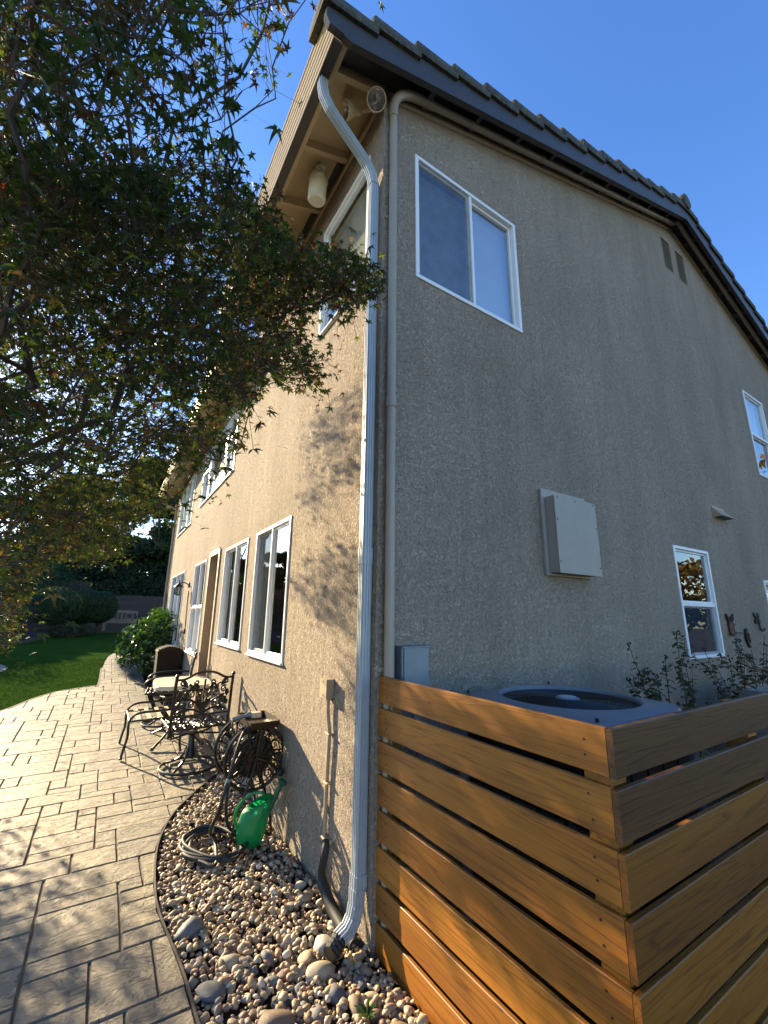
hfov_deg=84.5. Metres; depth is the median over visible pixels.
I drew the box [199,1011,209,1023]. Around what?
river rock
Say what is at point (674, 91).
sky
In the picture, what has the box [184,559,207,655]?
window
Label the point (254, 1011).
river rock
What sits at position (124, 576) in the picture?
ivy bank
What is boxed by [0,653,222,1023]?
patio
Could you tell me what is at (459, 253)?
window
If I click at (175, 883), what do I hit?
river rock
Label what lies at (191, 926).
river rock
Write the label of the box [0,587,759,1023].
ground
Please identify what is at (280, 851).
river rock
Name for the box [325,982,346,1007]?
river rock
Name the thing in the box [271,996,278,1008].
river rock
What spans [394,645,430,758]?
electrical disconnect
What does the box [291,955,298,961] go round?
river rock
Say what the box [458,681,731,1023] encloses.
air conditioner
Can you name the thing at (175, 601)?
window
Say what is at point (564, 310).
house
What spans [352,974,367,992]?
river rock
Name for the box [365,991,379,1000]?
river rock
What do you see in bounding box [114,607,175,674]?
leafy shrub
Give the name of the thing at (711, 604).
window
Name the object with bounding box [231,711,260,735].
hose nozzle
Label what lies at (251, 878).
river rock
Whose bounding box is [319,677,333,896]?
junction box
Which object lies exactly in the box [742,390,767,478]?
window
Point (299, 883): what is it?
river rock
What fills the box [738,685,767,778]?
air conditioner
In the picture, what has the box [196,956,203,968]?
river rock
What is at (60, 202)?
japanese maple
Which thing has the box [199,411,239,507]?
window
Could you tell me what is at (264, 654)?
window
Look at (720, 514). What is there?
vent hood
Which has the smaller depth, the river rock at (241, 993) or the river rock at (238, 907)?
the river rock at (241, 993)
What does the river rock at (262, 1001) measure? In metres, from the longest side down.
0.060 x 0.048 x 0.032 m
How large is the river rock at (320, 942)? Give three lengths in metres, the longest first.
0.149 x 0.103 x 0.083 m
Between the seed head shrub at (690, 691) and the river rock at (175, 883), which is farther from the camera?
the seed head shrub at (690, 691)
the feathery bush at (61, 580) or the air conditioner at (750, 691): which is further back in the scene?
the feathery bush at (61, 580)
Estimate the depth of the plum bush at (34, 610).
13.10 m
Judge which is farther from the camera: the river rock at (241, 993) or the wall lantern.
the wall lantern
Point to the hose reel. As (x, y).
(256, 755)
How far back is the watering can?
3.01 m
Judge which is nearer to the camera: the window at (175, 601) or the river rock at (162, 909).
the river rock at (162, 909)
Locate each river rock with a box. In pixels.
[159,907,165,913]
[170,881,181,887]
[172,916,203,943]
[178,891,186,896]
[195,896,203,904]
[195,980,226,1003]
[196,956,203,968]
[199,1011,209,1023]
[212,906,223,915]
[221,954,240,973]
[223,937,240,952]
[234,903,240,911]
[236,991,244,999]
[240,921,248,928]
[245,876,253,884]
[247,1009,256,1020]
[248,967,257,976]
[253,915,262,925]
[254,988,265,1006]
[257,1009,295,1023]
[261,950,274,966]
[264,923,272,931]
[264,975,279,988]
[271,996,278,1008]
[276,849,282,857]
[277,967,290,981]
[279,928,286,934]
[282,940,292,951]
[285,1000,291,1006]
[286,902,294,912]
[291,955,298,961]
[291,982,302,999]
[294,880,306,890]
[296,890,310,903]
[297,950,311,964]
[297,1018,303,1023]
[305,960,334,984]
[310,1004,326,1023]
[312,934,330,959]
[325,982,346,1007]
[349,993,362,1014]
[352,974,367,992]
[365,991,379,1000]
[369,1008,384,1023]
[386,988,403,1003]
[390,1021,407,1023]
[396,1003,403,1012]
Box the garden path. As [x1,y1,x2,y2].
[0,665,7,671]
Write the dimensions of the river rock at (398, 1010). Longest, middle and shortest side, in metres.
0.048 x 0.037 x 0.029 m
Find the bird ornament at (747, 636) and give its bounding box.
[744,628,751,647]
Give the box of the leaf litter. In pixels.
[165,838,402,1023]
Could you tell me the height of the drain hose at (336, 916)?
0.346 m
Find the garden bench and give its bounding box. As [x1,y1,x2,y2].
[102,610,137,630]
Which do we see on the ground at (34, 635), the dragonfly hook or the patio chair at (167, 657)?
the patio chair at (167, 657)
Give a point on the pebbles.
(351, 969)
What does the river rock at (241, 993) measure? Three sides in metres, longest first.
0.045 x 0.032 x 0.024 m
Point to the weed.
(361, 1009)
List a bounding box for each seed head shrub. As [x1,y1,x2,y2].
[625,630,712,756]
[691,635,767,698]
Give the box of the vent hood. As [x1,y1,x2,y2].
[711,505,733,521]
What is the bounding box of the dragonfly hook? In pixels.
[753,613,765,631]
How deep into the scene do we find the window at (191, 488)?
10.62 m
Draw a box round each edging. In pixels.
[0,631,124,646]
[153,768,222,1023]
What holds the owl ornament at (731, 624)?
attached to the house
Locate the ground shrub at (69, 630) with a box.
[44,624,94,636]
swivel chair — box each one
[140,649,197,727]
[157,670,235,775]
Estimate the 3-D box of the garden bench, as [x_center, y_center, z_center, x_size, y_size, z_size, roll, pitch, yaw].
[-11.618,4.792,18.664,1.220,0.900,0.680,7,-15,-26]
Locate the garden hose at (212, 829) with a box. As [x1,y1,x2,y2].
[178,727,272,868]
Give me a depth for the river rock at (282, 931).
2.22 m
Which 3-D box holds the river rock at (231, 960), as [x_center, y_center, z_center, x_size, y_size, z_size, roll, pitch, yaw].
[-0.729,2.164,2.019,0.127,0.080,0.085,18,-23,-13]
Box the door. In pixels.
[192,547,221,713]
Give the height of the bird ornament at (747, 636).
0.230 m
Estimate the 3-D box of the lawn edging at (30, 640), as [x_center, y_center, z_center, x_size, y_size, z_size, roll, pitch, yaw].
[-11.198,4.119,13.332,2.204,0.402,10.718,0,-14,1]
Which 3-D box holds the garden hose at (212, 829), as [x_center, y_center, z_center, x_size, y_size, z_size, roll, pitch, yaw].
[-1.134,2.015,3.137,0.628,0.748,0.608,9,-16,-31]
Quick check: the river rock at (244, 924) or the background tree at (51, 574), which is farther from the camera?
the background tree at (51, 574)
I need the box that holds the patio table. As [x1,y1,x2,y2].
[150,676,210,750]
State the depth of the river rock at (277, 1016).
1.72 m
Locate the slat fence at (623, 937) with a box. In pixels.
[375,675,767,1023]
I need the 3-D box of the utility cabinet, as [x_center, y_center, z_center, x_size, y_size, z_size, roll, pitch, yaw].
[1.572,0.185,3.561,0.610,0.717,0.126,9,-16,-31]
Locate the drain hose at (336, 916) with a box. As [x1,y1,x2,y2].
[317,839,359,952]
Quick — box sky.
[0,0,767,572]
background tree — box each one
[0,499,94,621]
[35,473,156,616]
[95,457,179,613]
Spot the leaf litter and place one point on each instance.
(261, 922)
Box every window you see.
[166,571,184,645]
[176,474,196,537]
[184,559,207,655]
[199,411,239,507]
[214,537,249,650]
[245,515,291,665]
[316,155,370,341]
[415,154,522,332]
[672,545,725,659]
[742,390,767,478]
[763,580,767,604]
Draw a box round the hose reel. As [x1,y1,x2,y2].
[213,710,283,843]
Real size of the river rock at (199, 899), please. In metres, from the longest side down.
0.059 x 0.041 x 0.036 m
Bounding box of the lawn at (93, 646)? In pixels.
[0,633,138,710]
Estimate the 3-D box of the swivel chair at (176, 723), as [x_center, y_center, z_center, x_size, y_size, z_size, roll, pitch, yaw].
[-2.063,2.222,4.607,0.611,0.998,0.640,11,-17,-35]
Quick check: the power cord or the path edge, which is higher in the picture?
the power cord
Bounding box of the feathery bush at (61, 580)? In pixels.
[8,558,84,632]
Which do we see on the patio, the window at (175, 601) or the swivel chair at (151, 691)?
the swivel chair at (151, 691)
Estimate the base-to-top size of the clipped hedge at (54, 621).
1.814 m
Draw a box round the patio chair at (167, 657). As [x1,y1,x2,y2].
[152,645,182,686]
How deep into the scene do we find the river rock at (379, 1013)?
1.75 m
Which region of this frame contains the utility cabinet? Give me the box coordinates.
[538,488,601,578]
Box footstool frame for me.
[118,699,184,759]
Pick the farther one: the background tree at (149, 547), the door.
the background tree at (149, 547)
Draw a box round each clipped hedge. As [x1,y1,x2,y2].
[25,586,86,636]
[61,588,107,635]
[86,590,118,634]
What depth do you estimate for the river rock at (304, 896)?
2.45 m
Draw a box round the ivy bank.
[32,532,174,616]
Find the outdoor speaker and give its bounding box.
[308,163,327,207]
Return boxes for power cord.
[183,591,188,633]
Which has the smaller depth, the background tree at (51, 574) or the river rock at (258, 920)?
the river rock at (258, 920)
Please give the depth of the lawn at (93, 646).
9.75 m
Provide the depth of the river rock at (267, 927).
2.25 m
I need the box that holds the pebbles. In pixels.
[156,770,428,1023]
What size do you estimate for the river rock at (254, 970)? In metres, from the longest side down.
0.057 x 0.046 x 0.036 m
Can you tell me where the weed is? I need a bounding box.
[354,997,376,1019]
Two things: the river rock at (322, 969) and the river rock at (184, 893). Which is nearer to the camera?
the river rock at (322, 969)
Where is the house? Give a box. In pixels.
[158,0,767,963]
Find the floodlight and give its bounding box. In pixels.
[342,86,385,121]
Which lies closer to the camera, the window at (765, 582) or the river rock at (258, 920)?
the river rock at (258, 920)
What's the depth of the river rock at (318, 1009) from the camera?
1.76 m
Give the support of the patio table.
on the patio
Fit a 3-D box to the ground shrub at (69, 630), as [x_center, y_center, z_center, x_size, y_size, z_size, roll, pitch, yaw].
[-11.161,4.255,15.059,0.703,0.504,1.516,-6,-15,24]
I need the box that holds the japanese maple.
[0,0,388,668]
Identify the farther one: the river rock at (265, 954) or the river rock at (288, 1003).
the river rock at (265, 954)
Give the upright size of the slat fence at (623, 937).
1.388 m
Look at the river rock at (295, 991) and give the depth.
1.87 m
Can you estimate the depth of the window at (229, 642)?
5.52 m
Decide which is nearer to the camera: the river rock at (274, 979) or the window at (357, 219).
the river rock at (274, 979)
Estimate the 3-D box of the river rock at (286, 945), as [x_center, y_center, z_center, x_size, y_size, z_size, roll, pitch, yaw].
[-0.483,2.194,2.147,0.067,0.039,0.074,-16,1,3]
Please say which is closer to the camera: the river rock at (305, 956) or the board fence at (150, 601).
the river rock at (305, 956)
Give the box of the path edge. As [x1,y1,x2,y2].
[1,668,101,710]
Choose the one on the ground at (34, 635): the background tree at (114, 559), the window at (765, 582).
the background tree at (114, 559)
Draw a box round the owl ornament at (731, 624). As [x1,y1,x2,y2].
[725,614,742,635]
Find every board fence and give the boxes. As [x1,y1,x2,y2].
[1,580,97,629]
[69,595,166,630]
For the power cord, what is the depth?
8.23 m
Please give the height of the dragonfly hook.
0.237 m
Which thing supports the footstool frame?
on the patio
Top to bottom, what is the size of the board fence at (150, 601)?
1.809 m
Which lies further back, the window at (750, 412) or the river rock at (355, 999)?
the window at (750, 412)
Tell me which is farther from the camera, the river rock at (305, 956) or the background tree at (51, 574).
the background tree at (51, 574)
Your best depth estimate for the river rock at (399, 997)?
1.85 m
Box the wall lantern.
[174,580,189,595]
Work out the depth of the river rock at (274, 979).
1.91 m
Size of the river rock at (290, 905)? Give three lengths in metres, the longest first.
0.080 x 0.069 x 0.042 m
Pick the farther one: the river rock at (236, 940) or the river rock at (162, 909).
the river rock at (162, 909)
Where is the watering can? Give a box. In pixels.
[233,778,286,848]
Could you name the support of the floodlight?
attached to the house
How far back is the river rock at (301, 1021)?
1.74 m
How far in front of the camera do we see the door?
6.62 m
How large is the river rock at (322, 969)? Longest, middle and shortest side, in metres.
0.140 x 0.103 x 0.088 m
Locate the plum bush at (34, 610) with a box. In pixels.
[4,599,36,629]

